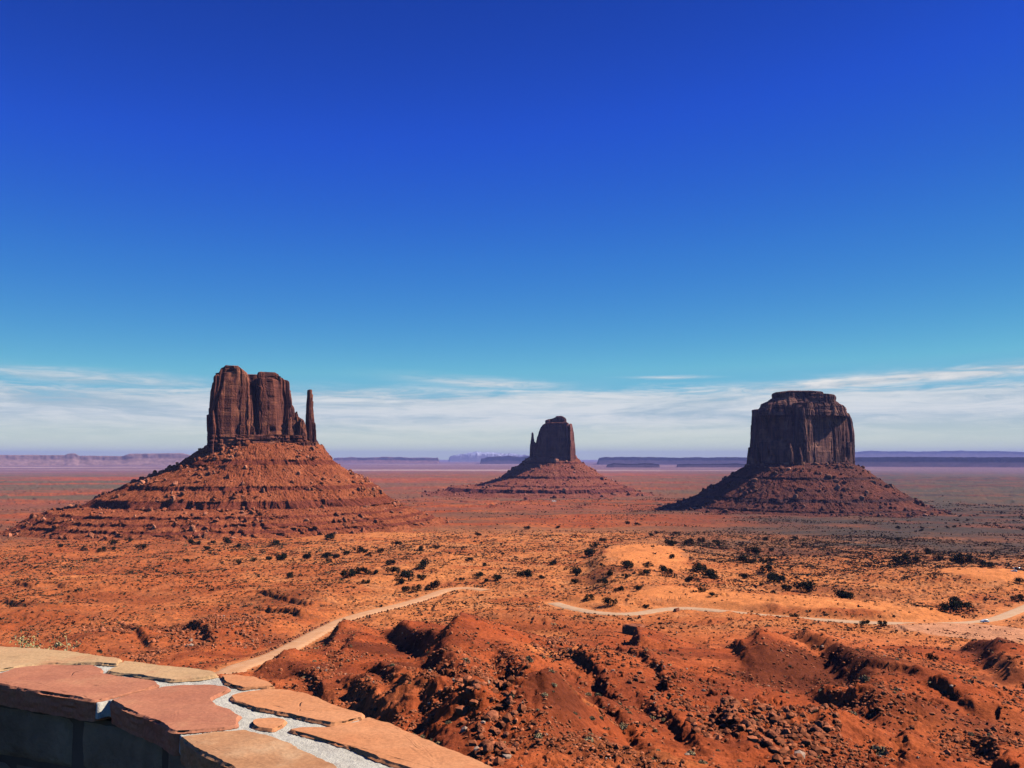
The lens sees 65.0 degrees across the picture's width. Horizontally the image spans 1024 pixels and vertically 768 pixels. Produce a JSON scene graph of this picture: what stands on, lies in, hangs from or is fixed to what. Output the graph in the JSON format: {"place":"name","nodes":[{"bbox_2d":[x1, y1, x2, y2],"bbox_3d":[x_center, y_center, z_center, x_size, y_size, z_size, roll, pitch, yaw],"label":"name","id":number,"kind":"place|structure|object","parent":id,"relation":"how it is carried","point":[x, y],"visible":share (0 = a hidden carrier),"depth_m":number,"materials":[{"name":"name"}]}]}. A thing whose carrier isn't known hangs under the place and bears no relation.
{"place":"outdoors","nodes":[
{"label":"outdoors","id":0,"kind":"place"},
{"bbox_2d":[15,634,47,648],"bbox_3d":[-1.668,1.184,2.759,0.201,0.657,0.220,-3,-6,33],"label":"dry weed","id":1,"kind":"object","parent":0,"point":[22,644],"visible":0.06,"depth_m":2.74,"materials":[{"name":"brown plant"}]},
{"bbox_2d":[9,630,73,650],"bbox_3d":[-1.589,1.177,2.721,0.234,0.664,0.205,3,-6,-28],"label":"dry weed","id":2,"kind":"object","parent":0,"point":[33,642],"visible":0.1,"depth_m":2.75,"materials":[{"name":"brown plant"}]},
{"bbox_2d":[214,587,487,673],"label":"dirt road","id":3,"kind":"structure","parent":0,"point":[301,642],"depth_m":378.77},
{"bbox_2d":[448,451,528,461],"bbox_3d":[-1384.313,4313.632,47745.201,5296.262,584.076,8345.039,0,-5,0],"label":"mountain","id":4,"kind":"structure","parent":0,"point":[476,456],"depth_m":45437.27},
{"bbox_2d":[0,460,1023,767],"bbox_3d":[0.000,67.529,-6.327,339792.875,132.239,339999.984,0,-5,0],"label":"ground","id":5,"kind":"structure","parent":0,"point":[38,488],"depth_m":476.03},
{"bbox_2d":[0,453,189,465],"bbox_3d":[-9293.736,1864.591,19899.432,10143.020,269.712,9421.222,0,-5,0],"label":"mesa","id":6,"kind":"structure","parent":5,"relation":"on","point":[72,459],"depth_m":16674.19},
{"bbox_2d":[96,546,105,551],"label":"juniper tree","id":7,"kind":"object","parent":5,"relation":"on","point":[100,549],"visible":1,"depth_m":916.84,"materials":[{"name":"green plant"}]},
{"bbox_2d":[135,543,148,548],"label":"juniper tree","id":8,"kind":"object","parent":5,"relation":"on","point":[143,545],"visible":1,"depth_m":948.97,"materials":[{"name":"green plant"}]},
{"bbox_2d":[187,538,196,544],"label":"juniper tree","id":9,"kind":"object","parent":5,"relation":"on","point":[191,541],"visible":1,"depth_m":986.53,"materials":[{"name":"green plant"}]},
{"bbox_2d":[0,365,452,540],"bbox_3d":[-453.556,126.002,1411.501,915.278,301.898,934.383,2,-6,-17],"label":"butte","id":10,"kind":"object","parent":5,"relation":"on","point":[261,464],"visible":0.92,"depth_m":1251.02,"materials":[{"name":"stone"}]},
{"bbox_2d":[223,537,232,543],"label":"juniper tree","id":11,"kind":"object","parent":5,"relation":"on","point":[226,540],"visible":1,"depth_m":1021.78,"materials":[{"name":"green plant"}]},
{"bbox_2d":[0,646,492,767],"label":"stone wall","id":12,"kind":"structure","parent":5,"relation":"on","point":[64,709],"depth_m":2.05,"materials":[{"name":"stone"}]},
{"bbox_2d":[269,540,279,544],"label":"juniper tree","id":13,"kind":"object","parent":5,"relation":"on","point":[274,542],"visible":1,"depth_m":986.72,"materials":[{"name":"green plant"}]},
{"bbox_2d":[275,553,286,559],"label":"juniper tree","id":14,"kind":"object","parent":5,"relation":"on","point":[278,556],"visible":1,"depth_m":821.55,"materials":[{"name":"green plant"}]},
{"bbox_2d":[303,552,311,558],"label":"juniper tree","id":15,"kind":"object","parent":5,"relation":"on","point":[306,556],"visible":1,"depth_m":825.46,"materials":[{"name":"green plant"}]},
{"bbox_2d":[320,551,330,557],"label":"juniper tree","id":16,"kind":"object","parent":5,"relation":"on","point":[327,554],"visible":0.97,"depth_m":839.75,"materials":[{"name":"green plant"}]},
{"bbox_2d":[324,533,334,539],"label":"juniper tree","id":17,"kind":"object","parent":5,"relation":"on","point":[331,535],"visible":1,"depth_m":1078.98,"materials":[{"name":"green plant"}]},
{"bbox_2d":[340,569,355,577],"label":"juniper tree","id":18,"kind":"object","parent":5,"relation":"on","point":[346,573],"visible":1,"depth_m":681.64,"materials":[{"name":"green plant"}]},
{"bbox_2d":[350,566,360,573],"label":"juniper tree","id":19,"kind":"object","parent":5,"relation":"on","point":[357,570],"visible":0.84,"depth_m":714.45,"materials":[{"name":"green plant"}]},
{"bbox_2d":[353,545,362,551],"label":"juniper tree","id":20,"kind":"object","parent":5,"relation":"on","point":[359,548],"visible":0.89,"depth_m":904.80,"materials":[{"name":"green plant"}]},
{"bbox_2d":[360,566,371,573],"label":"juniper tree","id":21,"kind":"object","parent":5,"relation":"on","point":[363,569],"visible":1,"depth_m":714.64,"materials":[{"name":"green plant"}]},
{"bbox_2d":[333,457,438,462],"bbox_3d":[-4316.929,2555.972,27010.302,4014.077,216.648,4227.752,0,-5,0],"label":"mesa","id":22,"kind":"structure","parent":5,"relation":"on","point":[384,460],"depth_m":25509.25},
{"bbox_2d":[385,560,395,564],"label":"juniper tree","id":23,"kind":"object","parent":5,"relation":"on","point":[388,562],"visible":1,"depth_m":756.15,"materials":[{"name":"green plant"}]},
{"bbox_2d":[386,566,400,573],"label":"juniper tree","id":24,"kind":"object","parent":5,"relation":"on","point":[393,569],"visible":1,"depth_m":706.05,"materials":[{"name":"green plant"}]},
{"bbox_2d":[394,569,414,580],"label":"juniper tree","id":25,"kind":"object","parent":5,"relation":"on","point":[405,574],"visible":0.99,"depth_m":663.83,"materials":[{"name":"green plant"}]},
{"bbox_2d":[411,584,421,591],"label":"juniper tree","id":26,"kind":"object","parent":5,"relation":"on","point":[418,586],"visible":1,"depth_m":593.35,"materials":[{"name":"green plant"}]},
{"bbox_2d":[416,574,425,579],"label":"juniper tree","id":27,"kind":"object","parent":5,"relation":"on","point":[420,577],"visible":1,"depth_m":659.78,"materials":[{"name":"green plant"}]},
{"bbox_2d":[415,558,428,569],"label":"juniper tree","id":28,"kind":"object","parent":5,"relation":"on","point":[422,563],"visible":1,"depth_m":730.00,"materials":[{"name":"green plant"}]},
{"bbox_2d":[424,580,439,589],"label":"juniper tree","id":29,"kind":"object","parent":5,"relation":"on","point":[434,584],"visible":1,"depth_m":603.03,"materials":[{"name":"green plant"}]},
{"bbox_2d":[465,686,473,693],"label":"boulder","id":30,"kind":"object","parent":5,"relation":"on","point":[468,689],"visible":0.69,"depth_m":110.29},
{"bbox_2d":[471,679,479,686],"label":"boulder","id":31,"kind":"object","parent":5,"relation":"on","point":[474,681],"visible":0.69,"depth_m":111.42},
{"bbox_2d":[473,683,481,688],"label":"boulder","id":32,"kind":"object","parent":5,"relation":"on","point":[476,686],"visible":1,"depth_m":109.78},
{"bbox_2d":[472,572,483,578],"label":"juniper tree","id":33,"kind":"object","parent":5,"relation":"on","point":[480,574],"visible":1,"depth_m":660.11,"materials":[{"name":"green plant"}]},
{"bbox_2d":[477,725,484,733],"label":"boulder","id":34,"kind":"object","parent":5,"relation":"on","point":[480,729],"visible":0.98,"depth_m":98.64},
{"bbox_2d":[479,739,490,747],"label":"boulder","id":35,"kind":"object","parent":5,"relation":"on","point":[484,742],"visible":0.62,"depth_m":95.05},
{"bbox_2d":[482,743,492,753],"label":"boulder","id":36,"kind":"object","parent":5,"relation":"on","point":[488,747],"visible":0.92,"depth_m":92.52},
{"bbox_2d":[486,710,498,718],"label":"boulder","id":37,"kind":"object","parent":5,"relation":"on","point":[491,714],"visible":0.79,"depth_m":102.45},
{"bbox_2d":[492,573,501,580],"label":"juniper tree","id":38,"kind":"object","parent":5,"relation":"on","point":[495,576],"visible":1,"depth_m":636.89,"materials":[{"name":"green plant"}]},
{"bbox_2d":[497,742,506,749],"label":"boulder","id":39,"kind":"object","parent":5,"relation":"on","point":[501,745],"visible":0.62,"depth_m":93.03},
{"bbox_2d":[480,455,529,463],"bbox_3d":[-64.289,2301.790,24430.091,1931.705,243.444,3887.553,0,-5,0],"label":"mesa","id":40,"kind":"structure","parent":5,"relation":"on","point":[508,459],"depth_m":22900.61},
{"bbox_2d":[505,696,512,703],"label":"boulder","id":41,"kind":"object","parent":5,"relation":"on","point":[509,699],"visible":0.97,"depth_m":105.32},
{"bbox_2d":[0,529,1023,732],"bbox_3d":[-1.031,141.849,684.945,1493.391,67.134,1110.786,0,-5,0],"label":"desert scrub","id":42,"kind":"object","parent":5,"relation":"on","point":[768,554],"visible":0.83,"depth_m":726.42,"materials":[{"name":"plant"}]},
{"bbox_2d":[0,497,1023,554],"bbox_3d":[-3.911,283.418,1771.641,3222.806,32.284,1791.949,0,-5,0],"label":"scrub","id":43,"kind":"object","parent":5,"relation":"on","point":[863,522],"visible":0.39,"depth_m":1459.42,"materials":[{"name":"plant"}]},
{"bbox_2d":[1,599,1023,767],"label":"rubble","id":44,"kind":"object","parent":5,"relation":"on","point":[796,734],"visible":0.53,"depth_m":150.26,"materials":[{"name":"stone"}]},
{"bbox_2d":[516,570,532,576],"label":"juniper tree","id":45,"kind":"object","parent":5,"relation":"on","point":[525,574],"visible":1,"depth_m":674.74,"materials":[{"name":"green plant"}]},
{"bbox_2d":[405,416,660,499],"bbox_3d":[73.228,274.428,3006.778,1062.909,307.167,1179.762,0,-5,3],"label":"butte","id":46,"kind":"object","parent":5,"relation":"on","point":[552,466],"visible":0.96,"depth_m":2839.02,"materials":[{"name":"stone"}]},
{"bbox_2d":[533,733,542,738],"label":"desert shrub","id":47,"kind":"object","parent":5,"relation":"on","point":[536,735],"visible":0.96,"depth_m":95.57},
{"bbox_2d":[572,566,581,575],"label":"juniper tree","id":48,"kind":"object","parent":5,"relation":"on","point":[577,571],"visible":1,"depth_m":690.13,"materials":[{"name":"green plant"}]},
{"bbox_2d":[583,594,594,599],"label":"juniper tree","id":49,"kind":"object","parent":5,"relation":"on","point":[586,597],"visible":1,"depth_m":512.20,"materials":[{"name":"green plant"}]},
{"bbox_2d":[584,548,595,556],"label":"juniper tree","id":50,"kind":"object","parent":5,"relation":"on","point":[588,552],"visible":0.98,"depth_m":830.39,"materials":[{"name":"green plant"}]},
{"bbox_2d":[596,578,615,585],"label":"juniper tree","id":51,"kind":"object","parent":5,"relation":"on","point":[605,580],"visible":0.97,"depth_m":591.73,"materials":[{"name":"green plant"}]},
{"bbox_2d":[605,570,612,575],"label":"juniper tree","id":52,"kind":"object","parent":5,"relation":"on","point":[609,573],"visible":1,"depth_m":619.74,"materials":[{"name":"green plant"}]},
{"bbox_2d":[602,597,617,605],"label":"juniper tree","id":53,"kind":"object","parent":5,"relation":"on","point":[607,600],"visible":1,"depth_m":491.14,"materials":[{"name":"green plant"}]},
{"bbox_2d":[619,723,627,730],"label":"desert shrub","id":54,"kind":"object","parent":5,"relation":"on","point":[622,726],"visible":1,"depth_m":117.01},
{"bbox_2d":[622,560,633,568],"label":"juniper tree","id":55,"kind":"object","parent":5,"relation":"on","point":[627,565],"visible":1,"depth_m":680.41,"materials":[{"name":"green plant"}]},
{"bbox_2d":[606,463,659,467],"bbox_3d":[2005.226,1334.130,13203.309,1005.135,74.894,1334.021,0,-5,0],"label":"mesa","id":56,"kind":"structure","parent":5,"relation":"on","point":[646,465],"depth_m":12756.76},
{"bbox_2d":[622,623,645,634],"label":"rock block","id":57,"kind":"object","parent":5,"relation":"on","point":[628,629],"visible":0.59,"depth_m":379.54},
{"bbox_2d":[638,569,650,575],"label":"juniper tree","id":58,"kind":"object","parent":5,"relation":"on","point":[646,572],"visible":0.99,"depth_m":635.47,"materials":[{"name":"green plant"}]},
{"bbox_2d":[642,561,653,567],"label":"juniper tree","id":59,"kind":"object","parent":5,"relation":"on","point":[647,565],"visible":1,"depth_m":690.45,"materials":[{"name":"green plant"}]},
{"bbox_2d":[658,564,668,571],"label":"juniper tree","id":60,"kind":"object","parent":5,"relation":"on","point":[663,568],"visible":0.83,"depth_m":658.97,"materials":[{"name":"green plant"}]},
{"bbox_2d":[664,539,676,545],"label":"juniper tree","id":61,"kind":"object","parent":5,"relation":"on","point":[671,542],"visible":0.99,"depth_m":943.24,"materials":[{"name":"green plant"}]},
{"bbox_2d":[597,457,746,464],"bbox_3d":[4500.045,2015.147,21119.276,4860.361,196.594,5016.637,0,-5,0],"label":"mesa","id":62,"kind":"structure","parent":5,"relation":"on","point":[667,460],"depth_m":19439.79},
{"bbox_2d":[684,538,693,544],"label":"juniper tree","id":63,"kind":"object","parent":5,"relation":"on","point":[687,541],"visible":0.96,"depth_m":974.85,"materials":[{"name":"green plant"}]},
{"bbox_2d":[691,565,706,571],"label":"juniper tree","id":64,"kind":"object","parent":5,"relation":"on","point":[699,567],"visible":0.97,"depth_m":698.56,"materials":[{"name":"green plant"}]},
{"bbox_2d":[694,561,706,570],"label":"juniper tree","id":65,"kind":"object","parent":5,"relation":"on","point":[697,563],"visible":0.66,"depth_m":706.21,"materials":[{"name":"green plant"}]},
{"bbox_2d":[701,568,717,577],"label":"juniper tree","id":66,"kind":"object","parent":5,"relation":"on","point":[712,570],"visible":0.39,"depth_m":653.09,"materials":[{"name":"green plant"}]},
{"bbox_2d":[677,463,744,466],"bbox_3d":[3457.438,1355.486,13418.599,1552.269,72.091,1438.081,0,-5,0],"label":"mesa","id":67,"kind":"structure","parent":5,"relation":"on","point":[714,465],"depth_m":13008.14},
{"bbox_2d":[705,569,719,578],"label":"juniper tree","id":68,"kind":"object","parent":5,"relation":"on","point":[709,574],"visible":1,"depth_m":642.33,"materials":[{"name":"green plant"}]},
{"bbox_2d":[720,697,728,704],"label":"boulder","id":69,"kind":"object","parent":5,"relation":"on","point":[723,700],"visible":0.96,"depth_m":132.86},
{"bbox_2d":[737,555,749,561],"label":"juniper tree","id":70,"kind":"object","parent":5,"relation":"on","point":[741,558],"visible":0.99,"depth_m":773.28,"materials":[{"name":"green plant"}]},
{"bbox_2d":[740,719,751,727],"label":"boulder","id":71,"kind":"object","parent":5,"relation":"on","point":[746,722],"visible":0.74,"depth_m":112.99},
{"bbox_2d":[744,546,761,553],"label":"juniper tree","id":72,"kind":"object","parent":5,"relation":"on","point":[755,551],"visible":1,"depth_m":877.86,"materials":[{"name":"green plant"}]},
{"bbox_2d":[758,563,773,572],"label":"juniper tree","id":73,"kind":"object","parent":5,"relation":"on","point":[769,568],"visible":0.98,"depth_m":719.99,"materials":[{"name":"green plant"}]},
{"bbox_2d":[760,736,772,747],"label":"boulder","id":74,"kind":"object","parent":5,"relation":"on","point":[766,742],"visible":0.74,"depth_m":106.82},
{"bbox_2d":[767,731,778,739],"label":"boulder","id":75,"kind":"object","parent":5,"relation":"on","point":[772,735],"visible":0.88,"depth_m":109.01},
{"bbox_2d":[769,712,776,718],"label":"boulder","id":76,"kind":"object","parent":5,"relation":"on","point":[772,714],"visible":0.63,"depth_m":121.95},
{"bbox_2d":[767,574,779,581],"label":"juniper tree","id":77,"kind":"object","parent":5,"relation":"on","point":[772,577],"visible":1,"depth_m":649.79,"materials":[{"name":"green plant"}]},
{"bbox_2d":[767,572,785,580],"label":"juniper tree","id":78,"kind":"object","parent":5,"relation":"on","point":[778,576],"visible":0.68,"depth_m":652.13,"materials":[{"name":"green plant"}]},
{"bbox_2d":[780,728,790,734],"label":"boulder","id":79,"kind":"object","parent":5,"relation":"on","point":[785,730],"visible":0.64,"depth_m":113.88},
{"bbox_2d":[781,584,792,590],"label":"juniper tree","id":80,"kind":"object","parent":5,"relation":"on","point":[784,587],"visible":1,"depth_m":589.15,"materials":[{"name":"green plant"}]},
{"bbox_2d":[793,580,816,591],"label":"juniper tree","id":81,"kind":"object","parent":5,"relation":"on","point":[809,586],"visible":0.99,"depth_m":586.53,"materials":[{"name":"green plant"}]},
{"bbox_2d":[801,739,811,745],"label":"boulder","id":82,"kind":"object","parent":5,"relation":"on","point":[806,742],"visible":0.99,"depth_m":109.11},
{"bbox_2d":[657,390,957,517],"bbox_3d":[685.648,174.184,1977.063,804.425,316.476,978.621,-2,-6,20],"label":"butte","id":83,"kind":"object","parent":5,"relation":"on","point":[801,456],"visible":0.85,"depth_m":1862.06,"materials":[{"name":"stone"}]},
{"bbox_2d":[807,750,816,757],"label":"boulder","id":84,"kind":"object","parent":5,"relation":"on","point":[812,753],"visible":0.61,"depth_m":106.28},
{"bbox_2d":[808,707,818,712],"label":"boulder","id":85,"kind":"object","parent":5,"relation":"on","point":[810,710],"visible":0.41,"depth_m":127.21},
{"bbox_2d":[810,726,822,732],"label":"boulder","id":86,"kind":"object","parent":5,"relation":"on","point":[814,728],"visible":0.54,"depth_m":115.97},
{"bbox_2d":[815,721,822,727],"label":"boulder","id":87,"kind":"object","parent":5,"relation":"on","point":[819,724],"visible":0.69,"depth_m":118.91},
{"bbox_2d":[833,588,848,598],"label":"juniper tree","id":88,"kind":"object","parent":5,"relation":"on","point":[839,593],"visible":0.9,"depth_m":543.31,"materials":[{"name":"green plant"}]},
{"bbox_2d":[843,592,854,598],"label":"juniper tree","id":89,"kind":"object","parent":5,"relation":"on","point":[851,595],"visible":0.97,"depth_m":540.41,"materials":[{"name":"green plant"}]},
{"bbox_2d":[859,620,869,625],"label":"juniper tree","id":90,"kind":"object","parent":5,"relation":"on","point":[866,622],"visible":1,"depth_m":431.69,"materials":[{"name":"green plant"}]},
{"bbox_2d":[859,675,870,682],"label":"desert shrub","id":91,"kind":"object","parent":5,"relation":"on","point":[863,678],"visible":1,"depth_m":191.18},
{"bbox_2d":[868,745,889,755],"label":"desert shrub","id":92,"kind":"object","parent":5,"relation":"on","point":[881,750],"visible":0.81,"depth_m":111.54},
{"bbox_2d":[877,621,886,625],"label":"juniper tree","id":93,"kind":"object","parent":5,"relation":"on","point":[883,623],"visible":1,"depth_m":429.83,"materials":[{"name":"green plant"}]},
{"bbox_2d":[891,552,911,563],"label":"juniper tree","id":94,"kind":"object","parent":5,"relation":"on","point":[905,557],"visible":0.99,"depth_m":771.06,"materials":[{"name":"green plant"}]},
{"bbox_2d":[910,556,921,561],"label":"juniper tree","id":95,"kind":"object","parent":5,"relation":"on","point":[916,559],"visible":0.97,"depth_m":801.28,"materials":[{"name":"green plant"}]},
{"bbox_2d":[924,548,931,553],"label":"juniper tree","id":96,"kind":"object","parent":5,"relation":"on","point":[928,550],"visible":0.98,"depth_m":878.41,"materials":[{"name":"green plant"}]},
{"bbox_2d":[925,653,938,659],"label":"juniper tree","id":97,"kind":"object","parent":5,"relation":"on","point":[929,657],"visible":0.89,"depth_m":254.48,"materials":[{"name":"green plant"}]},
{"bbox_2d":[933,554,942,560],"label":"juniper tree","id":98,"kind":"object","parent":5,"relation":"on","point":[939,558],"visible":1,"depth_m":825.31,"materials":[{"name":"green plant"}]},
{"bbox_2d":[855,457,1023,466],"bbox_3d":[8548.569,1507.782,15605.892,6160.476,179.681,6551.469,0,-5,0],"label":"mesa","id":99,"kind":"structure","parent":5,"relation":"on","point":[941,461],"depth_m":13552.93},
{"bbox_2d":[938,600,960,612],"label":"juniper tree","id":100,"kind":"object","parent":5,"relation":"on","point":[952,604],"visible":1,"depth_m":483.88,"materials":[{"name":"green plant"}]},
{"bbox_2d":[946,596,960,606],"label":"juniper tree","id":101,"kind":"object","parent":5,"relation":"on","point":[952,598],"visible":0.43,"depth_m":525.64,"materials":[{"name":"green plant"}]},
{"bbox_2d":[949,555,962,563],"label":"juniper tree","id":102,"kind":"object","parent":5,"relation":"on","point":[955,560],"visible":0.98,"depth_m":804.82,"materials":[{"name":"green plant"}]},
{"bbox_2d":[955,552,974,563],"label":"juniper tree","id":103,"kind":"object","parent":5,"relation":"on","point":[968,558],"visible":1,"depth_m":802.07,"materials":[{"name":"green plant"}]},
{"bbox_2d":[956,601,974,610],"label":"juniper tree","id":104,"kind":"object","parent":5,"relation":"on","point":[966,605],"visible":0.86,"depth_m":506.10,"materials":[{"name":"green plant"}]},
{"bbox_2d":[977,558,992,566],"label":"juniper tree","id":105,"kind":"object","parent":5,"relation":"on","point":[983,562],"visible":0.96,"depth_m":767.20,"materials":[{"name":"green plant"}]},
{"bbox_2d":[1010,594,1023,600],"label":"juniper tree","id":106,"kind":"object","parent":5,"relation":"on","point":[1018,597],"visible":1,"depth_m":562.48,"materials":[{"name":"green plant"}]},
{"bbox_2d":[1013,577,1023,583],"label":"juniper tree","id":107,"kind":"object","parent":5,"relation":"on","point":[1018,580],"visible":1,"depth_m":616.48,"materials":[{"name":"green plant"}]},
{"bbox_2d":[0,0,1023,459],"label":"sky","id":108,"kind":"structure","parent":0,"point":[458,226],"materials":[{"name":"blue"}]},
{"bbox_2d":[548,602,1023,624],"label":"dirt road","id":109,"kind":"structure","parent":0,"point":[1011,613],"depth_m":479.67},
{"bbox_2d":[855,450,1023,456],"bbox_3d":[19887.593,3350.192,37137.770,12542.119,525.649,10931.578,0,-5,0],"label":"mountain","id":110,"kind":"structure","parent":0,"point":[960,453],"depth_m":35098.63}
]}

